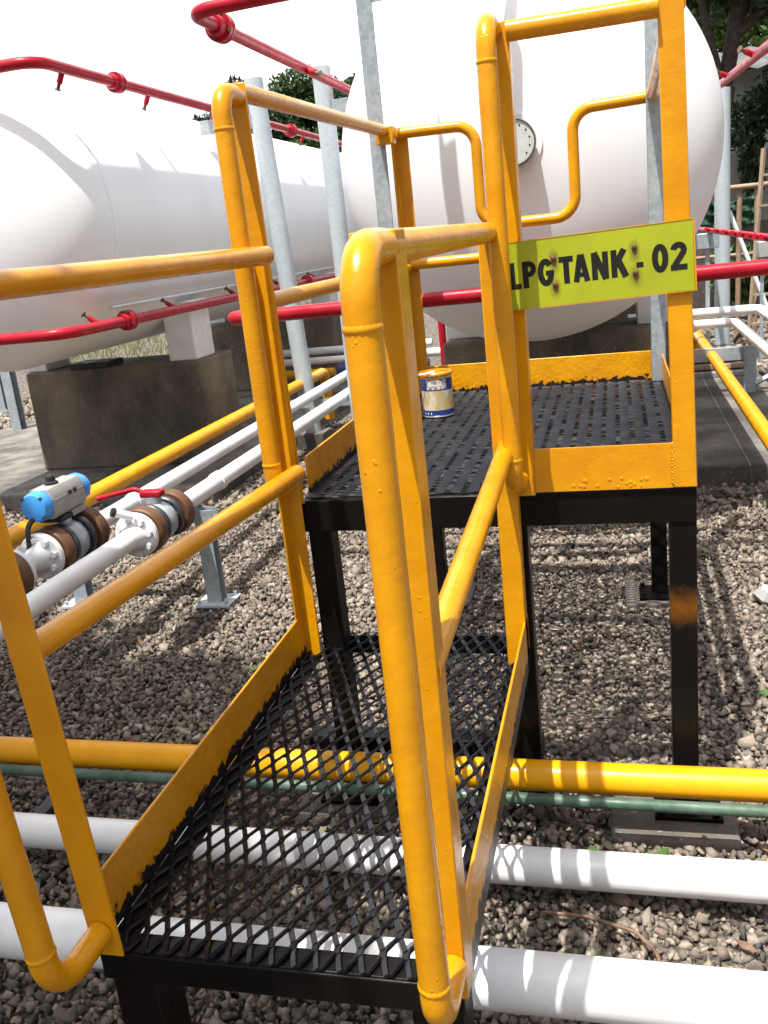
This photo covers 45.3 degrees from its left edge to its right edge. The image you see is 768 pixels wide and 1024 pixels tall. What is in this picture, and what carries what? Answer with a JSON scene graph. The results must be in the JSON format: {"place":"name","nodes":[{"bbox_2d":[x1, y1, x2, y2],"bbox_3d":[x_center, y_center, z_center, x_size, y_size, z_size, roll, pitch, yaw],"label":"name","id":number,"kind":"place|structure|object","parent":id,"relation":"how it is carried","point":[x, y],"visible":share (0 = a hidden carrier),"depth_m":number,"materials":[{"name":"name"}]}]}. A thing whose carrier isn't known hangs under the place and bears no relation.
{"place":"outdoors","nodes":[
{"label":"outdoors","id":0,"kind":"place"},
{"bbox_2d":[19,300,311,370],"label":"grass","id":1,"kind":"structure","parent":0,"point":[162,351],"depth_m":17.23,"materials":[{"name":"green plant"}]},
{"bbox_2d":[0,0,400,158],"label":"sky","id":2,"kind":"structure","parent":0,"point":[157,44],"materials":[{"name":"white"}]},
{"bbox_2d":[286,367,335,378],"bbox_3d":[-0.798,-1.333,8.886,0.680,0.080,0.079,-2,17,15],"label":"header pipe","id":3,"kind":"object","parent":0,"point":[291,374],"visible":0.34,"depth_m":8.82,"materials":[{"name":"yellow metal"}]},
{"bbox_2d":[284,355,344,366],"bbox_3d":[-0.384,-1.477,8.866,1.700,0.070,0.069,-2,17,15],"label":"header pipe","id":4,"kind":"object","parent":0,"point":[324,360],"visible":0.23,"depth_m":8.89,"materials":[{"name":"white metal"}]},
{"bbox_2d":[283,338,432,356],"bbox_3d":[-0.362,-1.592,8.964,1.700,0.070,0.069,-2,17,15],"label":"header pipe","id":5,"kind":"object","parent":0,"point":[328,350],"visible":0.34,"depth_m":8.99,"materials":[{"name":"metal"}]},
{"bbox_2d":[337,358,429,373],"bbox_3d":[-0.006,-1.368,8.677,0.880,0.110,0.109,-2,17,15],"label":"header pipe","id":6,"kind":"object","parent":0,"point":[341,368],"visible":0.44,"depth_m":8.73,"materials":[{"name":"blue metal"}]},
{"bbox_2d":[0,299,767,1023],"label":"ground","id":7,"kind":"structure","parent":0,"point":[430,323],"depth_m":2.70,"materials":[{"name":"grey gravel"}]},
{"bbox_2d":[0,376,7,413],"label":"channel post","id":8,"kind":"object","parent":7,"relation":"on","point":[3,406],"visible":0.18,"depth_m":10.83,"materials":[{"name":"metal"}]},
{"bbox_2d":[0,371,26,429],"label":"channel post","id":9,"kind":"object","parent":7,"relation":"on","point":[13,400],"depth_m":8.95,"materials":[{"name":"metal"}]},
{"bbox_2d":[33,779,81,813],"bbox_3d":[-1.045,0.910,2.392,0.040,0.140,0.920,-2,17,15],"label":"pipe support","id":10,"kind":"object","parent":7,"relation":"on","point":[45,806],"depth_m":2.65,"materials":[{"name":"grey"}]},
{"bbox_2d":[0,902,767,1023],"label":"ground pipe","id":11,"kind":"object","parent":10,"relation":"on","point":[591,988],"depth_m":1.60,"materials":[{"name":"white metal"}]},
{"bbox_2d":[61,507,240,608],"bbox_3d":[-1.101,0.207,4.188,0.845,0.440,0.150,-2,17,15],"label":"pipe stand","id":12,"kind":"object","parent":7,"relation":"on","point":[213,573],"visible":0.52,"depth_m":4.11,"materials":[{"name":"metal"}]},
{"bbox_2d":[8,368,334,548],"bbox_3d":[-1.306,0.050,4.464,0.084,0.451,7.233,-2,17,15],"label":"process pipe","id":13,"kind":"object","parent":12,"relation":"on","point":[130,474],"visible":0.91,"depth_m":4.93,"materials":[{"name":"yellow metal"}]},
{"bbox_2d":[26,370,346,570],"bbox_3d":[-0.758,-0.095,4.767,0.443,0.443,8.124,-2,17,15],"label":"process pipe","id":14,"kind":"object","parent":12,"relation":"on","point":[179,474],"visible":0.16,"depth_m":4.75,"materials":[{"name":"white metal"}]},
{"bbox_2d":[14,550,36,593],"bbox_3d":[-1.332,0.235,3.223,0.192,0.192,0.149,-2,17,15],"label":"flange pair","id":15,"kind":"object","parent":14,"relation":"attached to","point":[27,570],"visible":0.36,"depth_m":3.21,"materials":[{"name":"white paint"}]},
{"bbox_2d":[19,473,109,578],"bbox_3d":[-1.259,0.043,3.528,0.192,0.372,0.419,-2,17,15],"label":"actuated valve","id":16,"kind":"object","parent":14,"relation":"attached to","point":[76,532],"visible":0.94,"depth_m":3.47,"materials":[{"name":"white paint"}]},
{"bbox_2d":[0,347,440,641],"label":"process pipe","id":17,"kind":"object","parent":12,"relation":"on","point":[48,594],"visible":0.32,"depth_m":3.42,"materials":[{"name":"white metal"}]},
{"bbox_2d":[96,487,194,556],"bbox_3d":[-1.007,0.032,3.699,0.336,0.245,0.428,-2,17,15],"label":"ball valve","id":18,"kind":"object","parent":17,"relation":"attached to","point":[158,520],"visible":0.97,"depth_m":3.62,"materials":[{"name":"white paint"}]},
{"bbox_2d":[0,381,349,510],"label":"concrete pad","id":19,"kind":"object","parent":7,"relation":"on","point":[23,471],"visible":0.08,"depth_m":6.83,"materials":[{"name":"grey concrete"}]},
{"bbox_2d":[26,350,242,469],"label":"concrete plinth","id":20,"kind":"structure","parent":19,"relation":"on","point":[129,411],"depth_m":6.68,"materials":[{"name":"grey concrete"}]},
{"bbox_2d":[0,76,356,372],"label":"storage tank","id":21,"kind":"object","parent":20,"relation":"on","point":[83,178],"visible":0.71,"depth_m":5.50,"materials":[{"name":"white metal"}]},
{"bbox_2d":[0,271,334,345],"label":"spray pipe","id":22,"kind":"object","parent":21,"relation":"attached to","point":[126,320],"visible":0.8,"depth_m":5.29,"materials":[{"name":"red metal"}]},
{"bbox_2d":[211,316,344,391],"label":"concrete plinth","id":23,"kind":"structure","parent":19,"relation":"on","point":[324,332],"depth_m":9.73,"materials":[{"name":"grey concrete"}]},
{"bbox_2d":[191,73,292,140],"bbox_3d":[-5.016,-11.673,33.286,4.428,7.606,2.924,-2,17,15],"label":"broadleaf tree","id":24,"kind":"object","parent":7,"relation":"on","point":[284,118],"visible":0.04,"depth_m":31.91,"materials":[{"name":"green plant"}]},
{"bbox_2d":[246,666,258,670],"bbox_3d":[-0.482,0.585,3.430,0.042,0.015,0.052,-20,22,-40],"label":"weed","id":25,"kind":"object","parent":7,"relation":"on","point":[253,668],"visible":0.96,"depth_m":3.44,"materials":[{"name":"green plant"}]},
{"bbox_2d":[199,77,331,449],"bbox_3d":[-0.894,-1.790,6.949,0.666,2.706,0.220,-2,17,15],"label":"pipe post","id":26,"kind":"object","parent":7,"relation":"on","point":[315,435],"visible":0.81,"depth_m":6.79,"materials":[{"name":"metal"}]},
{"bbox_2d":[0,56,341,146],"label":"spray pipe","id":27,"kind":"object","parent":26,"relation":"attached to","point":[116,82],"visible":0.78,"depth_m":5.36,"materials":[{"name":"red metal"}]},
{"bbox_2d":[286,138,320,148],"bbox_3d":[-3.708,-9.657,30.385,5.397,5.126,2.517,-2,17,15],"label":"broadleaf tree","id":28,"kind":"object","parent":7,"relation":"on","point":[295,141],"depth_m":30.03,"materials":[{"name":"green plant"}]},
{"bbox_2d":[266,64,348,152],"bbox_3d":[-2.336,-12.159,33.740,3.461,7.723,2.412,-2,17,15],"label":"broadleaf tree","id":29,"kind":"object","parent":7,"relation":"on","point":[299,87],"visible":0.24,"depth_m":32.40,"materials":[{"name":"green plant"}]},
{"bbox_2d":[290,398,349,407],"bbox_3d":[-0.471,-0.606,6.717,0.845,0.440,0.150,-2,17,15],"label":"pipe stand","id":30,"kind":"object","parent":7,"relation":"on","point":[317,402],"visible":0.01,"depth_m":6.63,"materials":[{"name":"metal"}]},
{"bbox_2d":[313,65,352,418],"bbox_3d":[-0.182,-1.527,6.025,0.378,2.570,0.220,-2,17,15],"label":"pipe post","id":31,"kind":"object","parent":7,"relation":"on","point":[330,155],"visible":0.27,"depth_m":5.82,"materials":[{"name":"metal"}]},
{"bbox_2d":[298,780,397,822],"bbox_3d":[-0.082,0.822,2.631,0.270,0.074,0.240,-2,17,15],"label":"concrete footing","id":32,"kind":"object","parent":7,"relation":"on","point":[360,815],"visible":0.03,"depth_m":2.53,"materials":[{"name":"grey concrete"}]},
{"bbox_2d":[343,73,355,85],"bbox_3d":[-0.319,-12.268,33.919,3.189,7.413,2.740,-2,17,15],"label":"broadleaf tree","id":33,"kind":"object","parent":7,"relation":"on","point":[349,80],"depth_m":33.20,"materials":[{"name":"green plant"}]},
{"bbox_2d":[0,764,767,818],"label":"ground pipe","id":34,"kind":"object","parent":7,"relation":"on","point":[665,806],"visible":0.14,"depth_m":2.26,"materials":[{"name":"green metal"}]},
{"bbox_2d":[14,812,767,903],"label":"ground pipe","id":35,"kind":"object","parent":7,"relation":"on","point":[729,880],"depth_m":2.07,"materials":[{"name":"white metal"}]},
{"bbox_2d":[67,528,767,952],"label":"dead leaves","id":36,"kind":"object","parent":7,"relation":"on","point":[739,942],"visible":0.52,"depth_m":2.83,"materials":[{"name":"brown plant"}]},
{"bbox_2d":[438,321,445,364],"bbox_3d":[0.547,-1.151,7.192,0.052,1.066,0.826,-2,17,15],"label":"hydrant pipe","id":37,"kind":"object","parent":7,"relation":"on","point":[442,334],"depth_m":6.74,"materials":[{"name":"red metal"}]},
{"bbox_2d":[464,583,476,609],"bbox_3d":[0.242,0.386,3.992,0.300,0.074,0.250,-2,17,15],"label":"concrete footing","id":38,"kind":"object","parent":7,"relation":"on","point":[472,590],"visible":0.21,"depth_m":3.93,"materials":[{"name":"grey concrete"}]},
{"bbox_2d":[228,259,767,324],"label":"water pipe","id":39,"kind":"object","parent":7,"relation":"on","point":[740,269],"visible":0.52,"depth_m":3.75,"materials":[{"name":"red metal"}]},
{"bbox_2d":[569,628,598,647],"bbox_3d":[0.739,0.458,3.363,0.190,0.014,0.022,-21,22,-41],"label":"dry twig","id":40,"kind":"object","parent":7,"relation":"on","point":[587,637],"visible":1,"depth_m":3.35,"materials":[{"name":"brown wood"}]},
{"bbox_2d":[584,845,597,849],"bbox_3d":[0.506,0.829,2.246,0.044,0.012,0.040,-2,17,15],"label":"weed","id":41,"kind":"object","parent":7,"relation":"on","point":[591,847],"visible":0.24,"depth_m":2.25,"materials":[{"name":"green plant"}]},
{"bbox_2d":[542,910,660,961],"bbox_3d":[0.478,0.900,1.967,0.078,0.015,0.294,-20,21,-39],"label":"dry stalk","id":42,"kind":"object","parent":7,"relation":"on","point":[636,933],"visible":0.89,"depth_m":1.99,"materials":[{"name":"brown plant"}]},
{"bbox_2d":[441,371,767,488],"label":"concrete pad","id":43,"kind":"object","parent":7,"relation":"on","point":[731,449],"visible":0.06,"depth_m":5.68,"materials":[{"name":"grey concrete"}]},
{"bbox_2d":[443,317,669,451],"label":"concrete plinth","id":44,"kind":"structure","parent":43,"relation":"on","point":[618,335],"depth_m":5.65,"materials":[{"name":"grey concrete"}]},
{"bbox_2d":[342,0,723,341],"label":"storage tank","id":45,"kind":"object","parent":44,"relation":"on","point":[426,58],"visible":0.52,"depth_m":3.73,"materials":[{"name":"white metal"}]},
{"bbox_2d":[190,0,767,94],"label":"spray pipe","id":46,"kind":"object","parent":45,"relation":"attached to","point":[214,20],"visible":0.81,"depth_m":3.99,"materials":[{"name":"red metal"}]},
{"bbox_2d":[611,303,635,318],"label":"concrete plinth","id":47,"kind":"structure","parent":43,"relation":"on","point":[629,310],"depth_m":8.50,"materials":[{"name":"grey concrete"}]},
{"bbox_2d":[694,344,743,378],"bbox_3d":[2.844,-1.331,8.142,0.700,0.138,0.900,-2,17,15],"label":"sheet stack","id":48,"kind":"object","parent":43,"relation":"on","point":[707,370],"visible":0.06,"depth_m":7.80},
{"bbox_2d":[625,580,668,608],"bbox_3d":[1.122,0.358,3.764,0.260,0.074,0.250,-2,17,15],"label":"concrete footing","id":49,"kind":"object","parent":7,"relation":"on","point":[632,597],"visible":0.34,"depth_m":3.70,"materials":[{"name":"grey concrete"}]},
{"bbox_2d":[644,847,670,854],"bbox_3d":[0.661,0.825,2.188,0.068,0.020,0.058,-10,17,-14],"label":"weed","id":50,"kind":"object","parent":7,"relation":"on","point":[663,851],"visible":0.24,"depth_m":2.21,"materials":[{"name":"green plant"}]},
{"bbox_2d":[610,795,741,852],"bbox_3d":[0.752,0.800,2.401,0.310,0.074,0.290,-2,17,15],"label":"concrete footing","id":51,"kind":"object","parent":7,"relation":"on","point":[632,827],"visible":0.34,"depth_m":2.29,"materials":[{"name":"grey concrete"}]},
{"bbox_2d":[628,304,767,320],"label":"process pipe","id":52,"kind":"object","parent":7,"relation":"on","point":[761,310],"visible":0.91,"depth_m":7.99,"materials":[{"name":"white metal"}]},
{"bbox_2d":[696,233,718,342],"bbox_3d":[2.872,-1.813,8.152,0.180,1.270,0.100,-2,17,15],"label":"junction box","id":53,"kind":"object","parent":7,"relation":"on","point":[706,241],"visible":0.73,"depth_m":7.97,"materials":[{"name":"metal"}]},
{"bbox_2d":[698,227,767,241],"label":"spray pipe","id":54,"kind":"object","parent":53,"relation":"attached to","point":[758,236],"visible":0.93,"depth_m":5.93,"materials":[{"name":"red metal"}]},
{"bbox_2d":[710,87,734,345],"bbox_3d":[3.254,-2.842,9.227,0.485,2.570,0.220,-2,17,15],"label":"pipe post","id":55,"kind":"object","parent":7,"relation":"on","point":[722,221],"visible":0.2,"depth_m":9.11,"materials":[{"name":"metal"}]},
{"bbox_2d":[686,0,767,308],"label":"broadleaf tree","id":56,"kind":"object","parent":7,"relation":"on","point":[739,25],"visible":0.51,"depth_m":12.07,"materials":[{"name":"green plant"}]},
{"bbox_2d":[689,0,767,52],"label":"broadleaf tree","id":57,"kind":"object","parent":7,"relation":"on","point":[756,35],"visible":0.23,"depth_m":23.52,"materials":[{"name":"green plant"}]},
{"bbox_2d":[693,331,767,450],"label":"process pipe","id":58,"kind":"object","parent":7,"relation":"on","point":[757,420],"visible":0.75,"depth_m":5.41,"materials":[{"name":"yellow metal"}]},
{"bbox_2d":[693,318,767,357],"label":"process pipe","id":59,"kind":"object","parent":7,"relation":"on","point":[755,339],"visible":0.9,"depth_m":7.25,"materials":[{"name":"white metal"}]},
{"bbox_2d":[694,345,767,391],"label":"pipe rack","id":60,"kind":"object","parent":7,"relation":"on","point":[749,355],"visible":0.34,"depth_m":6.94,"materials":[{"name":"metal"}]},
{"bbox_2d":[696,181,767,340],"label":"pipe fence","id":61,"kind":"object","parent":7,"relation":"on","point":[739,188],"visible":0.19,"depth_m":10.12,"materials":[{"name":"beige metal"}]},
{"bbox_2d":[710,241,767,319],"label":"shrub","id":62,"kind":"object","parent":7,"relation":"on","point":[745,287],"visible":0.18,"depth_m":11.93,"materials":[{"name":"green plant"}]},
{"bbox_2d":[730,211,767,307],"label":"leaning pole","id":63,"kind":"object","parent":7,"relation":"on","point":[743,248],"visible":0.67,"depth_m":9.26,"materials":[{"name":"white metal"}]},
{"bbox_2d":[730,66,767,197],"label":"broadleaf tree","id":64,"kind":"object","parent":7,"relation":"on","point":[753,109],"visible":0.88,"depth_m":13.34,"materials":[{"name":"green plant"}]},
{"bbox_2d":[733,257,767,343],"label":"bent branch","id":65,"kind":"object","parent":7,"relation":"on","point":[739,334],"visible":0.17,"depth_m":9.91,"materials":[{"name":"red metal"}]},
{"bbox_2d":[746,148,767,345],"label":"step ladder","id":66,"kind":"object","parent":7,"relation":"on","point":[760,205],"visible":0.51,"depth_m":9.59,"materials":[{"name":"beige wood"}]},
{"bbox_2d":[753,584,767,604],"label":"pale rock","id":67,"kind":"object","parent":7,"relation":"on","point":[760,593],"visible":1,"depth_m":3.56,"materials":[{"name":"white stone"}]},
{"bbox_2d":[756,241,767,361],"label":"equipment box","id":68,"kind":"object","parent":7,"relation":"on","point":[761,249],"visible":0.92,"depth_m":8.68,"materials":[{"name":"metal"}]},
{"bbox_2d":[758,689,767,696],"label":"weed","id":69,"kind":"object","parent":7,"relation":"on","point":[763,692],"visible":1,"depth_m":2.88,"materials":[{"name":"green plant"}]},
{"bbox_3d":[-0.367,1.148,1.631,0.320,0.074,0.280,-2,17,15],"label":"concrete footing","id":70,"kind":"object","parent":7,"relation":"on","visible":0},
{"bbox_2d":[0,0,723,1023],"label":"access platform","id":71,"kind":"structure","parent":70,"relation":"on","point":[382,460],"depth_m":1.85,"materials":[{"name":"black paint"}]},
{"bbox_2d":[356,0,393,228],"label":"steel upright","id":72,"kind":"object","parent":71,"relation":"attached to","point":[365,19],"visible":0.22,"depth_m":3.33,"materials":[{"name":"silver metal"}]},
{"bbox_2d":[418,368,454,417],"bbox_3d":[0.183,-0.422,3.231,0.134,0.164,0.126,-2,17,15],"label":"paint can","id":73,"kind":"object","parent":71,"relation":"on","point":[437,393],"visible":0.91,"depth_m":3.19,"materials":[{"name":"blue metal"}]},
{"bbox_2d":[509,218,696,310],"bbox_3d":[0.469,-0.536,2.006,0.402,0.150,0.009,-3,16,15],"label":"tank sign","id":74,"kind":"object","parent":71,"relation":"attached to","point":[659,258],"visible":0.91,"depth_m":2.00,"materials":[{"name":"yellow metal"}]},
{"bbox_2d":[644,19,665,380],"bbox_3d":[0.910,-1.647,3.121,0.052,2.414,0.030,-2,17,15],"label":"steel upright","id":75,"kind":"object","parent":71,"relation":"on","point":[655,211],"visible":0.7,"depth_m":3.25,"materials":[{"name":"silver metal"}]},
{"bbox_3d":[2.061,0.811,1.587,0.040,0.140,0.920,-2,17,15],"label":"pipe support","id":76,"kind":"object","parent":7,"relation":"on","visible":0},
{"bbox_2d":[0,736,767,802],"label":"ground pipe","id":77,"kind":"object","parent":76,"relation":"on","point":[677,781],"visible":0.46,"depth_m":2.30,"materials":[{"name":"yellow metal"}]},
{"bbox_2d":[697,195,754,231],"bbox_3d":[3.938,-3.438,10.597,0.631,0.349,0.167,-2,17,15],"label":"shade net","id":78,"kind":"object","parent":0,"point":[747,212],"visible":0.39,"depth_m":10.55,"materials":[{"name":"green fabric"}]},
{"bbox_2d":[693,108,767,286],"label":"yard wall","id":79,"kind":"structure","parent":0,"point":[734,175],"depth_m":14.40,"materials":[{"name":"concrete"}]},
{"bbox_2d":[718,46,767,219],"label":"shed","id":80,"kind":"structure","parent":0,"point":[743,81],"depth_m":19.00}
]}

